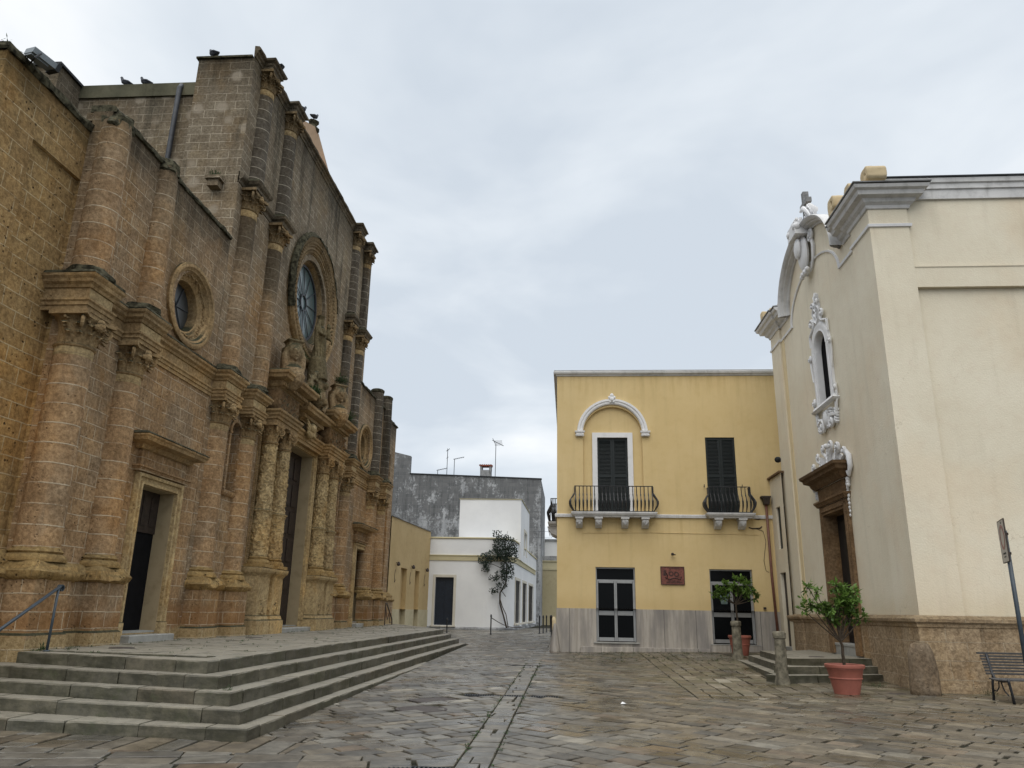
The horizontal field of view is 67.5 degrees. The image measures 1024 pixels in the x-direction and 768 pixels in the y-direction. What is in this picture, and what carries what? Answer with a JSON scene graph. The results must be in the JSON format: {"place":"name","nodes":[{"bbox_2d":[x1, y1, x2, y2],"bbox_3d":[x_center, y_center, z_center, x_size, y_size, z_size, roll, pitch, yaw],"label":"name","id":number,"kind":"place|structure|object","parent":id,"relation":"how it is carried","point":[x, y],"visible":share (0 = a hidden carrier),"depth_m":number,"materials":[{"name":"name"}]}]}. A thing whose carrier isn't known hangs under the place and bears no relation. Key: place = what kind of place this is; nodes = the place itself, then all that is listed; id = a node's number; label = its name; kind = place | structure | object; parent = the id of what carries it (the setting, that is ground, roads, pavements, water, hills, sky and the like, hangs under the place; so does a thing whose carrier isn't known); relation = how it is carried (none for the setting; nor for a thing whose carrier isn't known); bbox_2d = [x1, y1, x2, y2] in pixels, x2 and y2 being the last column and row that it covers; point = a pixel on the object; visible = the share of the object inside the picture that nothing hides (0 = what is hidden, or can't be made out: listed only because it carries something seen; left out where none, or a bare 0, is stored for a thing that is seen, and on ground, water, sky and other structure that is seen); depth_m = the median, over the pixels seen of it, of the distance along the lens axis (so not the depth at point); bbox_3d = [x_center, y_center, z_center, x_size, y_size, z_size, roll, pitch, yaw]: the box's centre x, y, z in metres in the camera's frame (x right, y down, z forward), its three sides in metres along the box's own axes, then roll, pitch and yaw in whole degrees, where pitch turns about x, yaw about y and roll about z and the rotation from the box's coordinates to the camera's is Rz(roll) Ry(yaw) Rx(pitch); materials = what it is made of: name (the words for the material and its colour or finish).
{"place":"outdoors","nodes":[
{"label":"outdoors","id":0,"kind":"place"},
{"bbox_2d":[0,625,1023,767],"bbox_3d":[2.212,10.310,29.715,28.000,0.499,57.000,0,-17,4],"label":"paving","id":1,"kind":"structure","parent":0,"point":[587,719],"depth_m":11.05,"materials":[{"name":"stone"}]},
{"bbox_2d":[0,41,397,661],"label":"church","id":2,"kind":"structure","parent":1,"relation":"on","point":[178,459],"depth_m":18.61,"materials":[{"name":"brown stone"}]},
{"bbox_2d":[24,46,61,74],"bbox_3d":[-8.407,-5.765,13.702,0.430,0.276,0.514,-8,-19,27],"label":"floodlight","id":3,"kind":"object","parent":2,"relation":"attached to","point":[40,58],"visible":0.97,"depth_m":13.61,"materials":[{"name":"black metal"}]},
{"bbox_2d":[120,77,132,83],"bbox_3d":[-11.984,-9.386,23.839,0.420,0.335,0.245,0,-17,4],"label":"pigeon","id":4,"kind":"object","parent":2,"relation":"on","point":[124,81],"visible":0.86,"depth_m":23.75,"materials":[{"name":"grey"}]},
{"bbox_2d":[140,77,152,83],"bbox_3d":[-11.351,-9.388,23.787,0.433,0.333,0.230,0,-17,4],"label":"pigeon","id":5,"kind":"object","parent":2,"relation":"on","point":[145,81],"visible":0.94,"depth_m":23.71,"materials":[{"name":"grey"}]},
{"bbox_2d":[118,430,209,642],"bbox_3d":[-7.926,3.380,16.876,0.820,4.365,2.829,0,-17,4],"label":"side doorway","id":6,"kind":"structure","parent":2,"relation":"in","point":[152,526],"depth_m":17.18,"materials":[{"name":"stone"}]},
{"bbox_2d":[166,262,214,348],"bbox_3d":[-8.009,-1.906,18.740,0.508,2.100,2.289,0,-17,4],"label":"round window","id":7,"kind":"structure","parent":2,"relation":"in","point":[194,298],"depth_m":19.15,"materials":[{"name":"stone"}]},
{"bbox_2d":[209,49,219,55],"bbox_3d":[-8.872,-9.871,22.819,0.420,0.336,0.244,0,-17,4],"label":"pigeon","id":8,"kind":"object","parent":2,"relation":"on","point":[214,53],"visible":0.99,"depth_m":22.75,"materials":[{"name":"grey"}]},
{"bbox_2d":[280,338,305,390],"bbox_3d":[-6.913,-0.565,24.045,0.812,1.677,1.039,13,-21,-36],"label":"carved bust","id":9,"kind":"object","parent":2,"relation":"on","point":[293,358],"visible":0.75,"depth_m":23.82,"materials":[{"name":"stone"}]},
{"bbox_2d":[280,443,317,632],"bbox_3d":[-7.321,4.957,25.481,0.860,6.260,3.380,0,-17,4],"label":"main doorway","id":10,"kind":"structure","parent":2,"relation":"in","point":[302,469],"depth_m":26.54,"materials":[{"name":"stone"}]},
{"bbox_2d":[287,231,337,368],"bbox_3d":[-7.254,-2.967,27.542,0.653,4.958,4.972,0,-17,4],"label":"rose window","id":11,"kind":"structure","parent":2,"relation":"in","point":[309,298],"depth_m":27.93,"materials":[{"name":"stone"}]},
{"bbox_2d":[310,114,318,118],"bbox_3d":[-7.811,-10.582,30.235,0.251,0.336,0.378,0,-17,4],"label":"pigeon","id":12,"kind":"object","parent":2,"relation":"on","point":[314,116],"visible":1,"depth_m":30.17,"materials":[{"name":"grey"}]},
{"bbox_2d":[309,384,324,398],"bbox_3d":[-6.606,0.181,25.682,0.757,0.438,0.780,-12,-21,37],"label":"fern","id":13,"kind":"object","parent":2,"relation":"on","point":[316,389],"visible":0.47,"depth_m":25.63,"materials":[{"name":"green plant"}]},
{"bbox_2d":[306,356,328,413],"bbox_3d":[-6.809,-0.017,26.615,0.955,1.871,2.468,0,-17,4],"label":"carved crest","id":14,"kind":"object","parent":2,"relation":"on","point":[317,371],"visible":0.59,"depth_m":26.45,"materials":[{"name":"stone"}]},
{"bbox_2d":[310,315,332,358],"bbox_3d":[-6.756,-1.601,27.150,0.654,1.731,0.691,0,-17,4],"label":"statue","id":15,"kind":"object","parent":2,"relation":"on","point":[322,335],"visible":0.93,"depth_m":26.94,"materials":[{"name":"stone"}]},
{"bbox_2d":[328,383,348,427],"bbox_3d":[-6.535,0.859,28.807,0.790,1.678,1.065,8,-18,-21],"label":"carved bust","id":16,"kind":"object","parent":2,"relation":"on","point":[338,399],"visible":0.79,"depth_m":28.56,"materials":[{"name":"stone"}]},
{"bbox_2d":[334,372,349,383],"bbox_3d":[-6.843,-0.177,30.497,0.815,0.490,0.877,-9,-19,31],"label":"fern","id":17,"kind":"object","parent":2,"relation":"on","point":[341,379],"visible":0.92,"depth_m":30.40,"materials":[{"name":"green plant"}]},
{"bbox_2d":[348,411,356,423],"bbox_3d":[-6.571,1.288,29.969,1.349,0.657,1.354,0,-17,4],"label":"fern","id":18,"kind":"object","parent":2,"relation":"on","point":[350,417],"visible":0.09,"depth_m":29.82,"materials":[{"name":"green plant"}]},
{"bbox_2d":[347,522,377,626],"bbox_3d":[-6.699,8.321,33.449,0.813,4.366,2.842,0,-17,4],"label":"side doorway","id":19,"kind":"structure","parent":2,"relation":"in","point":[358,527],"depth_m":32.86,"materials":[{"name":"stone"}]},
{"bbox_2d":[358,424,372,469],"bbox_3d":[-6.823,2.854,34.703,0.508,2.100,2.289,0,-17,4],"label":"round window","id":20,"kind":"structure","parent":2,"relation":"in","point":[363,450],"depth_m":35.22,"materials":[{"name":"stone"}]},
{"bbox_2d":[0,624,465,742],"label":"stone steps","id":21,"kind":"structure","parent":1,"relation":"on","point":[167,689],"depth_m":11.19,"materials":[{"name":"grey stone"}]},
{"bbox_2d":[0,585,64,651],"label":"handrail","id":22,"kind":"object","parent":21,"relation":"on","point":[58,588],"visible":1,"depth_m":12.37,"materials":[{"name":"grey metal"}]},
{"bbox_2d":[37,642,50,650],"bbox_3d":[-7.646,4.281,12.485,0.295,0.167,0.300,0,-17,4],"label":"weed","id":23,"kind":"object","parent":21,"relation":"on","point":[42,648],"visible":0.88,"depth_m":12.46,"materials":[{"name":"green plant"}]},
{"bbox_2d":[109,647,134,648],"bbox_3d":[-6.955,4.702,13.656,0.440,0.012,0.440,0,-17,4],"label":"manhole cover","id":24,"kind":"object","parent":21,"relation":"on","point":[121,647],"visible":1,"depth_m":13.57,"materials":[{"name":"grey metal"}]},
{"bbox_2d":[384,603,391,624],"bbox_3d":[-6.071,11.460,37.730,0.059,1.287,1.652,0,-17,4],"label":"handrail","id":25,"kind":"object","parent":21,"relation":"on","point":[388,614],"visible":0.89,"depth_m":37.44,"materials":[{"name":"brown metal"}]},
{"bbox_2d":[31,625,732,767],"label":"ground weeds","id":26,"kind":"object","parent":1,"relation":"on","point":[465,751],"visible":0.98,"depth_m":17.08,"materials":[{"name":"green plant"}]},
{"bbox_2d":[386,515,431,626],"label":"ochre building","id":27,"kind":"structure","parent":1,"relation":"on","point":[409,545],"depth_m":44.51,"materials":[{"name":"paint"}]},
{"bbox_2d":[399,568,415,608],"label":"blind window","id":28,"kind":"structure","parent":27,"relation":"in","point":[401,568],"depth_m":43.75,"materials":[{"name":"paint"}]},
{"bbox_2d":[388,765,450,767],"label":"drain grate","id":29,"kind":"object","parent":1,"relation":"on","point":[420,767],"visible":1,"depth_m":8.10,"materials":[{"name":"black metal"}]},
{"bbox_2d":[395,706,446,713],"bbox_3d":[-1.462,5.261,12.370,0.840,0.031,0.840,0,-17,4],"label":"manhole cover","id":30,"kind":"object","parent":1,"relation":"on","point":[425,709],"visible":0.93,"depth_m":12.42,"materials":[{"name":"grey stone"}]},
{"bbox_2d":[409,697,455,702],"bbox_3d":[-1.397,5.589,13.523,0.840,0.031,0.840,0,-17,4],"label":"manhole cover","id":31,"kind":"object","parent":1,"relation":"on","point":[421,700],"visible":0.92,"depth_m":13.56,"materials":[{"name":"grey stone"}]},
{"bbox_2d":[391,452,544,625],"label":"grey building","id":32,"kind":"structure","parent":1,"relation":"on","point":[431,502],"depth_m":70.49,"materials":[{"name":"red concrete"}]},
{"bbox_2d":[492,440,503,474],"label":"antenna","id":33,"kind":"object","parent":32,"relation":"on","point":[495,453],"visible":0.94,"depth_m":72.84,"materials":[{"name":"grey metal"}]},
{"bbox_2d":[464,694,499,696],"bbox_3d":[-0.560,5.831,14.309,0.652,0.042,0.200,0,-17,4],"label":"drain grate","id":34,"kind":"object","parent":1,"relation":"on","point":[473,695],"visible":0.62,"depth_m":14.26,"materials":[{"name":"black metal"}]},
{"bbox_2d":[426,499,537,629],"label":"white house","id":35,"kind":"structure","parent":1,"relation":"on","point":[460,595],"depth_m":49.31,"materials":[{"name":"paint"}]},
{"bbox_2d":[434,577,453,624],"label":"door","id":36,"kind":"structure","parent":35,"relation":"in","point":[444,585],"depth_m":48.65,"materials":[{"name":"black wood"}]},
{"bbox_2d":[478,530,520,627],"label":"climbing plant","id":37,"kind":"object","parent":35,"relation":"attached to","point":[507,551],"visible":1,"depth_m":48.90,"materials":[{"name":"green plant"}]},
{"bbox_2d":[514,577,522,624],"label":"window frame","id":38,"kind":"structure","parent":35,"relation":"in","point":[516,578],"depth_m":51.00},
{"bbox_2d":[522,580,528,623],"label":"window frame","id":39,"kind":"structure","parent":35,"relation":"in","point":[523,581],"depth_m":56.26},
{"bbox_2d":[524,529,526,557],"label":"upper window frame","id":40,"kind":"structure","parent":35,"relation":"in","point":[525,532],"depth_m":56.95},
{"bbox_2d":[528,583,534,622],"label":"window frame","id":41,"kind":"structure","parent":35,"relation":"in","point":[529,584],"depth_m":59.93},
{"bbox_2d":[490,614,491,634],"bbox_3d":[-1.098,12.537,39.863,0.100,1.070,0.100,0,-17,4],"label":"iron bollard","id":42,"kind":"object","parent":1,"relation":"on","point":[490,623],"visible":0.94,"depth_m":39.87,"materials":[{"name":"black metal"}]},
{"bbox_2d":[503,695,525,697],"bbox_3d":[0.053,5.829,14.264,0.422,0.042,0.200,0,-17,4],"label":"drain grate","id":43,"kind":"object","parent":1,"relation":"on","point":[516,696],"visible":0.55,"depth_m":14.33,"materials":[{"name":"black metal"}]},
{"bbox_2d":[530,696,558,697],"bbox_3d":[0.602,5.827,14.224,0.522,0.042,0.200,0,-17,4],"label":"drain grate","id":44,"kind":"object","parent":1,"relation":"on","point":[545,696],"visible":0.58,"depth_m":14.27,"materials":[{"name":"black metal"}]},
{"bbox_2d":[542,556,556,624],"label":"lane house","id":45,"kind":"structure","parent":1,"relation":"on","point":[549,585],"depth_m":72.45,"materials":[{"name":"beige paint"}]},
{"bbox_2d":[545,539,556,555],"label":"white house","id":46,"kind":"structure","parent":1,"relation":"on","point":[550,547],"depth_m":80.36,"materials":[{"name":"paint"}]},
{"bbox_2d":[552,617,555,629],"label":"litter bin","id":47,"kind":"object","parent":1,"relation":"on","point":[553,620],"visible":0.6,"depth_m":49.49,"materials":[{"name":"plastic"}]},
{"bbox_2d":[547,369,780,652],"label":"yellow house","id":48,"kind":"structure","parent":1,"relation":"on","point":[644,457],"depth_m":28.30,"materials":[{"name":"paint"}]},
{"bbox_2d":[549,623,559,651],"bbox_3d":[1.525,9.056,27.251,0.410,1.040,0.391,0,-17,4],"label":"corner guard","id":49,"kind":"object","parent":48,"relation":"attached to","point":[554,645],"visible":0.86,"depth_m":27.11,"materials":[{"name":"stone"}]},
{"bbox_2d":[592,433,633,510],"bbox_3d":[3.811,3.358,28.933,1.530,3.100,0.088,0,-17,4],"label":"window frame","id":50,"kind":"structure","parent":48,"relation":"in","point":[594,435],"depth_m":29.02,"materials":[{"name":"white paint"}]},
{"bbox_2d":[596,567,636,641],"bbox_3d":[3.741,7.941,27.629,1.420,2.570,0.082,0,-17,4],"label":"glazed door","id":51,"kind":"structure","parent":48,"relation":"in","point":[615,587],"depth_m":27.63,"materials":[{"name":"metal"}]},
{"bbox_2d":[660,566,684,584],"bbox_3d":[5.786,6.908,27.608,0.850,0.640,0.059,0,-17,4],"label":"wall plaque","id":52,"kind":"object","parent":48,"relation":"attached to","point":[672,575],"depth_m":27.60,"materials":[{"name":"red stone"}]},
{"bbox_2d":[709,569,755,643],"bbox_3d":[7.850,7.932,27.326,1.510,2.540,0.082,0,-17,4],"label":"glazed door","id":53,"kind":"structure","parent":48,"relation":"in","point":[721,620],"depth_m":27.27,"materials":[{"name":"metal"}]},
{"bbox_2d":[749,519,767,571],"bbox_3d":[8.917,5.829,27.711,0.609,1.922,0.050,0,-17,4],"label":"cable","id":54,"kind":"object","parent":48,"relation":"attached to","point":[764,536],"visible":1,"depth_m":27.85,"materials":[{"name":"brown metal"}]},
{"bbox_2d":[760,496,778,630],"bbox_3d":[9.233,6.634,27.311,0.340,5.251,0.305,0,-17,4],"label":"downpipe","id":55,"kind":"object","parent":48,"relation":"attached to","point":[766,501],"visible":0.86,"depth_m":27.44,"materials":[{"name":"brown metal"}]},
{"bbox_2d":[711,573,760,655],"bbox_3d":[7.470,7.646,25.554,1.798,2.644,0.821,0,-17,4],"label":"potted tree","id":56,"kind":"object","parent":1,"relation":"on","point":[737,591],"visible":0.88,"depth_m":25.62,"materials":[{"name":"green plant"}]},
{"bbox_2d":[730,621,743,659],"bbox_3d":[7.016,8.004,23.893,0.389,1.190,0.390,0,-17,4],"label":"stone bollard","id":57,"kind":"object","parent":1,"relation":"on","point":[737,654],"visible":0.97,"depth_m":23.78,"materials":[{"name":"beige stone"}]},
{"bbox_2d":[772,631,790,684],"bbox_3d":[6.096,6.226,17.366,0.344,1.190,0.358,0,-17,4],"label":"stone bollard","id":58,"kind":"object","parent":1,"relation":"on","point":[781,668],"visible":0.94,"depth_m":17.26,"materials":[{"name":"beige stone"}]},
{"bbox_2d":[767,471,795,650],"bbox_3d":[11.910,6.441,27.115,5.090,6.300,2.800,0,-17,4],"label":"cream annex","id":59,"kind":"object","parent":1,"relation":"on","point":[781,553],"visible":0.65,"depth_m":26.80,"materials":[{"name":"paint"}]},
{"bbox_2d":[778,507,787,548],"bbox_3d":[9.572,5.075,27.016,0.130,1.460,0.540,0,-17,4],"label":"window","id":60,"kind":"structure","parent":59,"relation":"in","point":[779,515],"depth_m":27.03,"materials":[{"name":"brown wood"}]},
{"bbox_2d":[784,573,792,646],"bbox_3d":[9.551,7.721,26.265,0.080,2.440,0.730,0,-17,4],"label":"door","id":61,"kind":"structure","parent":59,"relation":"in","point":[785,583],"depth_m":26.48,"materials":[{"name":"brown wood"}]},
{"bbox_2d":[738,650,883,683],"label":"chapel steps","id":62,"kind":"structure","parent":1,"relation":"on","point":[803,667],"depth_m":18.72,"materials":[{"name":"stone"}]},
{"bbox_2d":[794,576,870,694],"bbox_3d":[6.721,5.187,15.908,1.579,2.317,0.852,0,-17,4],"label":"potted tree","id":63,"kind":"object","parent":1,"relation":"on","point":[845,678],"visible":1,"depth_m":15.91,"materials":[{"name":"green plant"}]},
{"bbox_2d":[754,166,1023,694],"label":"chapel","id":64,"kind":"structure","parent":1,"relation":"on","point":[890,326],"depth_m":18.68,"materials":[{"name":"beige paint"}]},
{"bbox_2d":[774,457,780,462],"bbox_3d":[9.503,2.699,27.311,0.285,0.216,0.228,0,-17,4],"label":"wall lamp","id":65,"kind":"object","parent":64,"relation":"attached to","point":[777,459],"visible":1,"depth_m":27.23,"materials":[{"name":"black metal"}]},
{"bbox_2d":[821,335,830,398],"bbox_3d":[9.473,-0.523,22.782,0.110,2.300,1.100,0,-17,4],"label":"window pane","id":66,"kind":"structure","parent":64,"relation":"in","point":[823,348],"depth_m":23.06,"materials":[{"name":"black glass"}]},
{"bbox_2d":[799,440,863,657],"bbox_3d":[9.163,4.540,21.534,0.900,5.913,3.491,0,-17,4],"label":"doorway","id":67,"kind":"structure","parent":64,"relation":"in","point":[838,544],"depth_m":21.78,"materials":[{"name":"brown stone"}]},
{"bbox_2d":[887,692,905,694],"bbox_3d":[7.895,6.375,15.768,0.440,0.013,0.440,0,-17,4],"label":"manhole cover","id":68,"kind":"object","parent":1,"relation":"on","point":[897,693],"visible":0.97,"depth_m":15.72,"materials":[{"name":"grey metal"}]},
{"bbox_2d":[907,641,941,695],"bbox_3d":[8.465,5.878,15.790,0.583,1.080,0.496,0,-17,4],"label":"guard stone","id":69,"kind":"object","parent":1,"relation":"on","point":[924,678],"visible":0.92,"depth_m":15.63,"materials":[{"name":"beige stone"}]},
{"bbox_2d":[976,652,1023,703],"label":"bench","id":70,"kind":"object","parent":1,"relation":"on","point":[990,671],"visible":1,"depth_m":14.95,"materials":[{"name":"black metal"}]},
{"bbox_2d":[997,518,1023,662],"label":"road sign","id":71,"kind":"object","parent":1,"relation":"on","point":[1004,545],"visible":1,"depth_m":13.78,"materials":[{"name":"grey metal"}]},
{"bbox_2d":[0,0,1023,538],"label":"sky","id":72,"kind":"structure","parent":0,"point":[539,188],"materials":[{"name":"grey"}]}
]}

